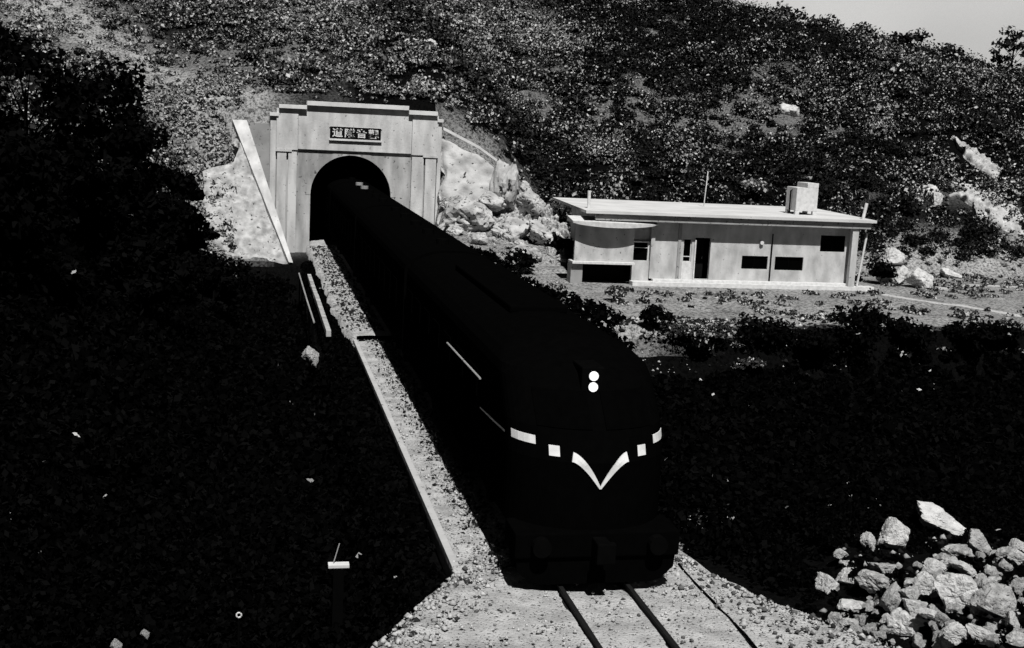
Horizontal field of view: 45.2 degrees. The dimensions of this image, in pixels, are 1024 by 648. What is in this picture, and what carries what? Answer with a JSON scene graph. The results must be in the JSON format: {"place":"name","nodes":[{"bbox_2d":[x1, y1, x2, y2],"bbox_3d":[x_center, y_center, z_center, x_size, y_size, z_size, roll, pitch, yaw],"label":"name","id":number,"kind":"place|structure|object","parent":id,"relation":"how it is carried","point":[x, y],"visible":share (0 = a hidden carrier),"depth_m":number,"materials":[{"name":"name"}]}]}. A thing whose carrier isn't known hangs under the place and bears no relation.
{"place":"outdoors","nodes":[
{"label":"outdoors","id":0,"kind":"place"},
{"bbox_2d":[0,0,1023,647],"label":"ground","id":1,"kind":"structure","parent":0,"point":[260,106],"depth_m":72.36,"materials":[{"name":"soil"}]},
{"bbox_2d":[0,28,110,213],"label":"tree","id":2,"kind":"object","parent":1,"relation":"on","point":[73,100],"visible":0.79,"depth_m":41.51,"materials":[{"name":"black plant"}]},
{"bbox_2d":[54,54,159,251],"bbox_3d":[-16.415,-6.698,49.214,3.972,8.298,5.377,-1,10,-25],"label":"tree","id":3,"kind":"object","parent":1,"relation":"on","point":[117,142],"visible":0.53,"depth_m":48.58,"materials":[{"name":"black plant"}]},
{"bbox_2d":[95,121,174,231],"bbox_3d":[-16.353,-5.402,52.914,3.314,6.741,4.988,4,9,8],"label":"tree","id":4,"kind":"object","parent":1,"relation":"on","point":[154,172],"visible":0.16,"depth_m":52.68,"materials":[{"name":"black plant"}]},
{"bbox_2d":[120,163,180,222],"bbox_3d":[-17.575,-5.260,57.602,4.186,4.802,3.515,1,9,-12],"label":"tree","id":5,"kind":"object","parent":1,"relation":"on","point":[160,220],"visible":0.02,"depth_m":57.09,"materials":[{"name":"black plant"}]},
{"bbox_2d":[153,170,205,252],"bbox_3d":[-15.387,-4.319,55.778,2.872,5.416,2.823,1,9,-12],"label":"tree","id":6,"kind":"object","parent":1,"relation":"on","point":[183,187],"visible":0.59,"depth_m":55.00,"materials":[{"name":"black plant"}]},
{"bbox_2d":[177,212,219,274],"bbox_3d":[-15.125,-3.354,57.433,3.248,4.063,2.892,12,13,43],"label":"tree","id":7,"kind":"object","parent":1,"relation":"on","point":[205,232],"visible":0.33,"depth_m":57.49,"materials":[{"name":"black plant"}]},
{"bbox_2d":[0,132,447,647],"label":"undergrowth","id":8,"kind":"object","parent":1,"relation":"on","point":[288,482],"visible":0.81,"depth_m":28.40,"materials":[{"name":"black plant"}]},
{"bbox_2d":[201,119,292,264],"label":"wing wall","id":9,"kind":"structure","parent":1,"relation":"on","point":[258,227],"depth_m":68.24,"materials":[{"name":"concrete"}]},
{"bbox_2d":[298,273,314,347],"bbox_3d":[-9.045,-0.417,53.734,0.094,1.834,14.500,1,9,-12],"label":"pipe handrail","id":10,"kind":"object","parent":1,"relation":"on","point":[309,308],"visible":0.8,"depth_m":53.64,"materials":[{"name":"metal"}]},
{"bbox_2d":[302,346,318,367],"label":"stone","id":11,"kind":"object","parent":1,"relation":"on","point":[310,355],"visible":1,"depth_m":44.12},
{"bbox_2d":[307,274,330,336],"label":"parapet","id":12,"kind":"structure","parent":1,"relation":"on","point":[324,321],"depth_m":49.72,"materials":[{"name":"concrete"}]},
{"bbox_2d":[328,543,348,639],"bbox_3d":[-3.349,5.461,23.561,0.400,2.594,0.180,1,9,-12],"label":"lever frame","id":13,"kind":"object","parent":1,"relation":"on","point":[337,589],"visible":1,"depth_m":23.43,"materials":[{"name":"white paint"}]},
{"bbox_2d":[306,203,391,346],"bbox_3d":[-9.738,-4.792,75.684,6.094,0.549,65.200,1,9,-12],"label":"track bed","id":14,"kind":"object","parent":1,"relation":"on","point":[319,234],"visible":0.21,"depth_m":55.96,"materials":[{"name":"gravel"}]},
{"bbox_2d":[312,202,602,647],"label":"rail","id":15,"kind":"object","parent":14,"relation":"on","point":[568,603],"visible":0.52,"depth_m":19.55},
{"bbox_2d":[315,168,371,241],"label":"passenger coach","id":16,"kind":"object","parent":15,"relation":"on","point":[328,180],"visible":0.34,"depth_m":76.95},
{"bbox_2d":[355,206,487,360],"bbox_3d":[-3.551,-1.712,44.300,2.810,4.045,17.700,1,9,-12],"label":"passenger coach","id":17,"kind":"object","parent":15,"relation":"on","point":[393,244],"visible":0.46,"depth_m":41.12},
{"bbox_2d":[404,253,679,584],"bbox_3d":[-0.065,1.196,27.622,2.876,4.005,16.270,1,9,-12],"label":"diesel locomotive","id":18,"kind":"object","parent":15,"relation":"on","point":[546,418],"visible":1,"depth_m":21.12,"materials":[{"name":"black paint"}]},
{"bbox_2d":[432,318,439,346],"bbox_3d":[-1.804,0.200,29.297,0.040,0.530,1.000,1,9,-12],"label":"side window","id":19,"kind":"structure","parent":18,"relation":"in","point":[436,327],"depth_m":29.27,"materials":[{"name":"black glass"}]},
{"bbox_2d":[443,330,450,360],"bbox_3d":[-1.459,0.484,27.657,0.040,0.530,1.000,1,9,-12],"label":"side window","id":20,"kind":"structure","parent":18,"relation":"in","point":[446,338],"depth_m":27.62,"materials":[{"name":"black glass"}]},
{"bbox_2d":[454,344,463,376],"bbox_3d":[-1.115,0.768,26.016,0.040,0.530,1.000,1,9,-12],"label":"side window","id":21,"kind":"structure","parent":18,"relation":"in","point":[458,363],"depth_m":25.91,"materials":[{"name":"black glass"}]},
{"bbox_2d":[467,359,477,395],"bbox_3d":[-0.770,1.052,24.376,0.040,0.530,1.000,1,9,-12],"label":"side window","id":22,"kind":"structure","parent":18,"relation":"in","point":[472,382],"depth_m":24.32,"materials":[{"name":"black glass"}]},
{"bbox_2d":[269,101,443,252],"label":"tunnel portal","id":23,"kind":"object","parent":1,"relation":"on","point":[393,152],"visible":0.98,"depth_m":72.45,"materials":[{"name":"concrete"}]},
{"bbox_2d":[435,127,497,225],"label":"wing wall","id":24,"kind":"structure","parent":1,"relation":"on","point":[468,175],"depth_m":73.39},
{"bbox_2d":[443,200,495,231],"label":"boulder","id":25,"kind":"object","parent":1,"relation":"on","point":[471,216],"visible":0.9,"depth_m":70.42,"materials":[{"name":"stone"}]},
{"bbox_2d":[467,232,487,244],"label":"stone","id":26,"kind":"object","parent":1,"relation":"on","point":[479,238],"visible":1,"depth_m":68.04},
{"bbox_2d":[438,188,569,257],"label":"crag","id":27,"kind":"structure","parent":1,"relation":"on","point":[547,219],"depth_m":72.65,"materials":[{"name":"stone"}]},
{"bbox_2d":[476,190,506,211],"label":"boulder","id":28,"kind":"object","parent":27,"relation":"on","point":[491,201],"visible":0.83,"depth_m":71.48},
{"bbox_2d":[489,158,518,211],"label":"boulder","id":29,"kind":"object","parent":27,"relation":"on","point":[503,183],"visible":0.94,"depth_m":71.50,"materials":[{"name":"stone"}]},
{"bbox_2d":[516,189,545,215],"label":"boulder","id":30,"kind":"object","parent":27,"relation":"on","point":[531,202],"visible":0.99,"depth_m":72.09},
{"bbox_2d":[490,217,528,242],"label":"boulder","id":31,"kind":"object","parent":1,"relation":"on","point":[512,229],"visible":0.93,"depth_m":69.51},
{"bbox_2d":[0,0,1023,258],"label":"hillside scrub","id":32,"kind":"object","parent":1,"relation":"on","point":[962,74],"visible":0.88,"depth_m":86.22,"materials":[{"name":"black plant"}]},
{"bbox_2d":[0,0,1023,276],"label":"dry grass","id":33,"kind":"structure","parent":1,"relation":"on","point":[200,84],"depth_m":77.14,"materials":[{"name":"grey plant"}]},
{"bbox_2d":[504,247,537,270],"bbox_3d":[0.588,-3.229,63.737,1.706,1.371,2.346,-3,11,-32],"label":"bush","id":34,"kind":"object","parent":1,"relation":"on","point":[520,258],"visible":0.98,"depth_m":63.26,"materials":[{"name":"black plant"}]},
{"bbox_2d":[529,220,557,244],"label":"boulder","id":35,"kind":"object","parent":1,"relation":"on","point":[540,234],"visible":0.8,"depth_m":69.20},
{"bbox_2d":[470,245,635,348],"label":"undergrowth","id":36,"kind":"object","parent":1,"relation":"on","point":[591,311],"visible":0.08,"depth_m":51.77,"materials":[{"name":"black plant"}]},
{"bbox_2d":[544,236,573,253],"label":"bush","id":37,"kind":"object","parent":1,"relation":"on","point":[563,243],"visible":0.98,"depth_m":68.33,"materials":[{"name":"black plant"}]},
{"bbox_2d":[604,285,625,299],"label":"bush","id":38,"kind":"object","parent":1,"relation":"on","point":[613,290],"visible":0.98,"depth_m":55.17,"materials":[{"name":"grey plant"}]},
{"bbox_2d":[354,341,888,647],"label":"track bed","id":39,"kind":"object","parent":1,"relation":"on","point":[482,622],"visible":0.35,"depth_m":20.08,"materials":[{"name":"gravel"}]},
{"bbox_2d":[353,339,461,574],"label":"concrete kerb","id":40,"kind":"structure","parent":39,"relation":"on","point":[446,548],"depth_m":27.02,"materials":[{"name":"concrete"}]},
{"bbox_2d":[366,339,514,568],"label":"ballast stones","id":41,"kind":"object","parent":39,"relation":"on","point":[437,440],"visible":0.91,"depth_m":28.61,"materials":[{"name":"gravel"}]},
{"bbox_2d":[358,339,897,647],"bbox_3d":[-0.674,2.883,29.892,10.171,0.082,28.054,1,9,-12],"label":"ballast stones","id":42,"kind":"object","parent":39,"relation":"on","point":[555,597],"visible":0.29,"depth_m":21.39,"materials":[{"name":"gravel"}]},
{"bbox_2d":[370,555,901,647],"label":"ballast stones","id":43,"kind":"object","parent":39,"relation":"on","point":[452,584],"visible":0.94,"depth_m":19.96,"materials":[{"name":"gravel"}]},
{"bbox_2d":[616,582,679,647],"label":"rail","id":44,"kind":"object","parent":39,"relation":"on","point":[627,587],"depth_m":19.59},
{"bbox_2d":[330,182,409,282],"bbox_3d":[-7.200,-4.721,61.668,2.810,4.045,17.700,1,9,-12],"label":"passenger coach","id":45,"kind":"object","parent":44,"relation":"on","point":[350,202],"visible":0.34,"depth_m":59.27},
{"bbox_2d":[678,563,757,647],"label":"cable","id":46,"kind":"object","parent":39,"relation":"on","point":[722,611],"visible":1,"depth_m":20.12,"materials":[{"name":"black metal"}]},
{"bbox_2d":[639,303,675,327],"bbox_3d":[5.797,-0.271,49.531,1.492,1.121,1.268,1,9,-12],"label":"bush","id":47,"kind":"object","parent":1,"relation":"on","point":[654,312],"visible":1,"depth_m":49.27,"materials":[{"name":"black plant"}]},
{"bbox_2d":[658,315,705,345],"bbox_3d":[6.756,0.319,49.385,1.942,1.332,1.926,9,11,35],"label":"bush","id":48,"kind":"object","parent":1,"relation":"on","point":[674,328],"visible":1,"depth_m":49.12,"materials":[{"name":"black plant"}]},
{"bbox_2d":[682,335,713,356],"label":"bush","id":49,"kind":"object","parent":1,"relation":"on","point":[698,344],"visible":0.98,"depth_m":49.07,"materials":[{"name":"black plant"}]},
{"bbox_2d":[552,172,876,290],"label":"flat roofed house","id":50,"kind":"structure","parent":1,"relation":"on","point":[660,243],"depth_m":63.19,"materials":[{"name":"paint"}]},
{"bbox_2d":[633,241,649,260],"bbox_3d":[6.506,-3.723,62.347,0.900,0.980,0.200,1,9,-12],"label":"window","id":51,"kind":"structure","parent":50,"relation":"in","point":[641,248],"depth_m":62.41,"materials":[{"name":"black glass"}]},
{"bbox_2d":[680,262,690,278],"bbox_3d":[8.883,-2.726,62.829,0.520,0.865,0.043,1,9,-12],"label":"door panel","id":52,"kind":"structure","parent":50,"relation":"in","point":[685,266],"depth_m":62.81,"materials":[{"name":"white paint"}]},
{"bbox_2d":[683,239,691,261],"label":"window","id":53,"kind":"structure","parent":50,"relation":"in","point":[687,242],"depth_m":62.81,"materials":[{"name":"black glass"}]},
{"bbox_2d":[694,238,704,276],"bbox_3d":[9.569,-3.464,63.694,0.720,2.080,0.109,1,9,-12],"label":"door","id":54,"kind":"structure","parent":50,"relation":"in","point":[700,241],"depth_m":63.74,"materials":[{"name":"wood"}]},
{"bbox_2d":[741,256,767,268],"bbox_3d":[12.524,-3.198,63.651,1.430,0.680,0.080,1,9,-12],"label":"window","id":55,"kind":"structure","parent":50,"relation":"in","point":[748,262],"depth_m":63.66,"materials":[{"name":"black glass"}]},
{"bbox_2d":[774,257,802,270],"bbox_3d":[14.387,-3.160,64.049,1.580,0.700,0.080,1,9,-12],"label":"window","id":56,"kind":"structure","parent":50,"relation":"in","point":[781,263],"depth_m":64.06,"materials":[{"name":"black glass"}]},
{"bbox_2d":[785,182,818,214],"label":"water tank","id":57,"kind":"object","parent":50,"relation":"on","point":[803,197],"visible":1,"depth_m":65.32,"materials":[{"name":"white metal"}]},
{"bbox_2d":[820,235,844,251],"bbox_3d":[16.759,-4.213,64.364,1.400,0.850,0.080,1,9,-12],"label":"window","id":58,"kind":"structure","parent":50,"relation":"in","point":[828,243],"depth_m":64.38,"materials":[{"name":"black glass"}]},
{"bbox_2d":[694,317,735,341],"bbox_3d":[8.133,0.393,49.618,1.757,1.221,2.137,8,11,31],"label":"bush","id":59,"kind":"object","parent":1,"relation":"on","point":[716,330],"visible":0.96,"depth_m":49.32,"materials":[{"name":"grey plant"}]},
{"bbox_2d":[611,312,851,383],"bbox_3d":[8.745,1.163,50.694,11.182,2.740,4.441,1,9,-12],"label":"bank rubble","id":60,"kind":"object","parent":1,"relation":"on","point":[633,319],"visible":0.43,"depth_m":50.31,"materials":[{"name":"stone"}]},
{"bbox_2d":[731,355,766,372],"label":"bush","id":61,"kind":"object","parent":1,"relation":"on","point":[749,362],"visible":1,"depth_m":49.34,"materials":[{"name":"grey plant"}]},
{"bbox_2d":[740,177,771,198],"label":"bush","id":62,"kind":"object","parent":1,"relation":"on","point":[757,186],"visible":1,"depth_m":80.82,"materials":[{"name":"grey plant"}]},
{"bbox_2d":[498,245,1023,357],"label":"weeds","id":63,"kind":"object","parent":1,"relation":"on","point":[963,315],"visible":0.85,"depth_m":58.47,"materials":[{"name":"black plant"}]},
{"bbox_2d":[730,314,800,352],"bbox_3d":[10.389,0.463,50.414,3.124,1.602,2.368,1,9,-12],"label":"bush","id":64,"kind":"object","parent":1,"relation":"on","point":[771,330],"visible":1,"depth_m":49.95,"materials":[{"name":"black plant"}]},
{"bbox_2d":[768,0,808,19],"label":"bush","id":65,"kind":"object","parent":1,"relation":"on","point":[799,16],"visible":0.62,"depth_m":111.44,"materials":[{"name":"grey plant"}]},
{"bbox_2d":[779,103,799,116],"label":"boulder","id":66,"kind":"object","parent":1,"relation":"on","point":[790,110],"visible":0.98,"depth_m":89.96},
{"bbox_2d":[804,14,844,30],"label":"bush","id":67,"kind":"object","parent":1,"relation":"on","point":[820,20],"visible":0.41,"depth_m":112.60,"materials":[{"name":"grey plant"}]},
{"bbox_2d":[815,572,838,595],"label":"boulder","id":68,"kind":"object","parent":1,"relation":"on","point":[826,583],"visible":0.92,"depth_m":22.25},
{"bbox_2d":[651,343,1023,592],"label":"undergrowth","id":69,"kind":"object","parent":1,"relation":"on","point":[739,439],"visible":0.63,"depth_m":38.85,"materials":[{"name":"black plant"}]},
{"bbox_2d":[835,567,857,584],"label":"boulder","id":70,"kind":"object","parent":1,"relation":"on","point":[842,576],"visible":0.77,"depth_m":22.47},
{"bbox_2d":[837,598,864,610],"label":"boulder","id":71,"kind":"object","parent":1,"relation":"on","point":[846,604],"visible":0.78,"depth_m":21.38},
{"bbox_2d":[825,303,891,350],"bbox_3d":[14.569,-0.001,51.665,2.701,2.204,4.540,5,10,15],"label":"bush","id":72,"kind":"object","parent":1,"relation":"on","point":[873,317],"visible":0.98,"depth_m":50.35,"materials":[{"name":"black plant"}]},
{"bbox_2d":[844,21,876,37],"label":"bush","id":73,"kind":"object","parent":1,"relation":"on","point":[863,27],"visible":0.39,"depth_m":113.43,"materials":[{"name":"grey plant"}]},
{"bbox_2d":[860,531,875,550],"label":"boulder","id":74,"kind":"object","parent":1,"relation":"on","point":[868,538],"visible":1,"depth_m":23.29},
{"bbox_2d":[714,484,1023,647],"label":"undergrowth","id":75,"kind":"object","parent":1,"relation":"on","point":[1007,512],"visible":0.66,"depth_m":24.53,"materials":[{"name":"black plant"}]},
{"bbox_2d":[855,569,890,593],"bbox_3d":[6.450,4.599,21.736,0.714,0.415,0.493,20,2,-4],"label":"boulder","id":76,"kind":"object","parent":1,"relation":"on","point":[869,581],"visible":0.76,"depth_m":21.69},
{"bbox_2d":[863,256,898,283],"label":"bush","id":77,"kind":"object","parent":1,"relation":"on","point":[881,269],"visible":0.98,"depth_m":67.47,"materials":[{"name":"black plant"}]},
{"bbox_2d":[867,562,901,574],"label":"boulder","id":78,"kind":"object","parent":1,"relation":"on","point":[883,567],"visible":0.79,"depth_m":22.14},
{"bbox_2d":[879,581,903,612],"bbox_3d":[6.548,4.722,21.102,0.334,0.576,0.386,30,7,-12],"label":"boulder","id":79,"kind":"object","parent":1,"relation":"on","point":[891,598],"visible":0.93,"depth_m":21.01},
{"bbox_2d":[876,517,909,548],"bbox_3d":[7.327,4.043,23.540,0.630,0.706,0.573,9,12,4],"label":"boulder","id":80,"kind":"object","parent":1,"relation":"on","point":[894,533],"visible":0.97,"depth_m":23.35,"materials":[{"name":"stone"}]},
{"bbox_2d":[883,247,904,264],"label":"boulder","id":81,"kind":"object","parent":1,"relation":"on","point":[894,256],"visible":0.84,"depth_m":74.68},
{"bbox_2d":[886,607,918,635],"bbox_3d":[6.581,5.011,20.538,0.571,0.492,0.445,11,12,40],"label":"boulder","id":82,"kind":"object","parent":1,"relation":"on","point":[901,621],"visible":0.89,"depth_m":20.42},
{"bbox_2d":[899,585,919,599],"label":"stone","id":83,"kind":"object","parent":1,"relation":"on","point":[910,592],"visible":0.8,"depth_m":20.83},
{"bbox_2d":[889,28,933,44],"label":"bush","id":84,"kind":"object","parent":1,"relation":"on","point":[916,36],"visible":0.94,"depth_m":114.24,"materials":[{"name":"grey plant"}]},
{"bbox_2d":[883,316,940,349],"bbox_3d":[16.707,0.417,51.728,2.792,1.574,2.113,10,12,38],"label":"bush","id":85,"kind":"object","parent":1,"relation":"on","point":[903,327],"visible":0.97,"depth_m":51.19,"materials":[{"name":"black plant"}]},
{"bbox_2d":[902,598,927,616],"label":"boulder","id":86,"kind":"object","parent":1,"relation":"on","point":[912,606],"visible":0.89,"depth_m":20.43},
{"bbox_2d":[811,534,1023,647],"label":"rubble chips","id":87,"kind":"object","parent":1,"relation":"on","point":[911,569],"visible":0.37,"depth_m":22.63,"materials":[{"name":"stone"}]},
{"bbox_2d":[904,267,933,289],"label":"boulder","id":88,"kind":"object","parent":1,"relation":"on","point":[917,276],"visible":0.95,"depth_m":66.32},
{"bbox_2d":[913,571,935,594],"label":"boulder","id":89,"kind":"object","parent":1,"relation":"on","point":[923,581],"visible":0.74,"depth_m":20.99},
{"bbox_2d":[917,607,939,626],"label":"boulder","id":90,"kind":"object","parent":1,"relation":"on","point":[926,613],"visible":0.65,"depth_m":19.99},
{"bbox_2d":[921,557,948,570],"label":"boulder","id":91,"kind":"object","parent":1,"relation":"on","point":[933,564],"visible":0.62,"depth_m":21.94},
{"bbox_2d":[916,501,965,536],"bbox_3d":[8.789,4.035,24.916,1.391,0.610,0.880,17,6,-1],"label":"boulder","id":92,"kind":"object","parent":1,"relation":"on","point":[932,515],"visible":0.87,"depth_m":24.69,"materials":[{"name":"stone"}]},
{"bbox_2d":[933,42,971,58],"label":"bush","id":93,"kind":"object","parent":1,"relation":"on","point":[954,48],"visible":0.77,"depth_m":116.08,"materials":[{"name":"grey plant"}]},
{"bbox_2d":[945,604,964,614],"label":"stone","id":94,"kind":"object","parent":1,"relation":"on","point":[956,608],"visible":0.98,"depth_m":20.04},
{"bbox_2d":[933,573,977,607],"bbox_3d":[7.351,4.459,20.401,0.712,0.700,0.555,3,9,2],"label":"boulder","id":95,"kind":"object","parent":1,"relation":"on","point":[956,588],"visible":0.84,"depth_m":20.23,"materials":[{"name":"stone"}]},
{"bbox_2d":[942,622,969,645],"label":"boulder","id":96,"kind":"object","parent":1,"relation":"on","point":[955,633],"visible":0.91,"depth_m":19.15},
{"bbox_2d":[947,545,974,557],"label":"stone","id":97,"kind":"object","parent":1,"relation":"on","point":[958,550],"visible":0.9,"depth_m":22.65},
{"bbox_2d":[949,560,976,576],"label":"boulder","id":98,"kind":"object","parent":1,"relation":"on","point":[962,567],"visible":0.81,"depth_m":21.71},
{"bbox_2d":[934,320,994,349],"bbox_3d":[19.185,0.441,52.461,3.157,1.451,2.130,12,13,43],"label":"bush","id":99,"kind":"object","parent":1,"relation":"on","point":[971,331],"visible":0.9,"depth_m":51.73,"materials":[{"name":"black plant"}]},
{"bbox_2d":[951,136,1001,179],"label":"rock outcrop","id":100,"kind":"object","parent":1,"relation":"on","point":[982,162],"visible":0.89,"depth_m":87.52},
{"bbox_2d":[967,528,991,554],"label":"boulder","id":101,"kind":"object","parent":1,"relation":"on","point":[976,540],"visible":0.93,"depth_m":23.37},
{"bbox_2d":[966,623,995,644],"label":"boulder","id":102,"kind":"object","parent":1,"relation":"on","point":[976,632],"visible":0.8,"depth_m":19.02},
{"bbox_2d":[949,182,1023,238],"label":"rock outcrop","id":103,"kind":"object","parent":1,"relation":"on","point":[999,212],"visible":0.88,"depth_m":81.37,"materials":[{"name":"stone"}]},
{"bbox_2d":[966,582,1016,616],"bbox_3d":[7.743,4.459,19.864,0.676,0.676,0.582,22,9,-10],"label":"boulder","id":104,"kind":"object","parent":1,"relation":"on","point":[995,599],"visible":0.91,"depth_m":19.68,"materials":[{"name":"stone"}]},
{"bbox_2d":[985,634,1000,647],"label":"stone","id":105,"kind":"object","parent":1,"relation":"on","point":[990,639],"visible":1,"depth_m":18.81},
{"bbox_2d":[975,319,1023,349],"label":"bush","id":106,"kind":"object","parent":1,"relation":"on","point":[1004,332],"visible":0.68,"depth_m":52.09,"materials":[{"name":"black plant"}]},
{"bbox_2d":[995,546,1013,559],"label":"stone","id":107,"kind":"object","parent":1,"relation":"on","point":[1001,552],"visible":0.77,"depth_m":22.77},
{"bbox_2d":[988,25,1023,67],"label":"tree","id":108,"kind":"object","parent":1,"relation":"on","point":[1010,43],"visible":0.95,"depth_m":114.88,"materials":[{"name":"grey plant"}]},
{"bbox_2d":[1005,610,1020,627],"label":"boulder","id":109,"kind":"object","parent":1,"relation":"on","point":[1011,620],"visible":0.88,"depth_m":19.18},
{"bbox_2d":[1006,631,1023,646],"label":"boulder","id":110,"kind":"object","parent":1,"relation":"on","point":[1014,638],"visible":1,"depth_m":18.71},
{"bbox_2d":[1007,549,1023,564],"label":"stone","id":111,"kind":"object","parent":1,"relation":"on","point":[1016,556],"visible":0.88,"depth_m":22.57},
{"bbox_2d":[733,0,1023,68],"bbox_3d":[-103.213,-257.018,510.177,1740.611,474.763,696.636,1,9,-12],"label":"sky","id":112,"kind":"structure","parent":0,"point":[974,26],"depth_m":825.30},
{"bbox_2d":[880,294,1021,316],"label":"path","id":113,"kind":"structure","parent":0,"point":[1003,312],"depth_m":60.21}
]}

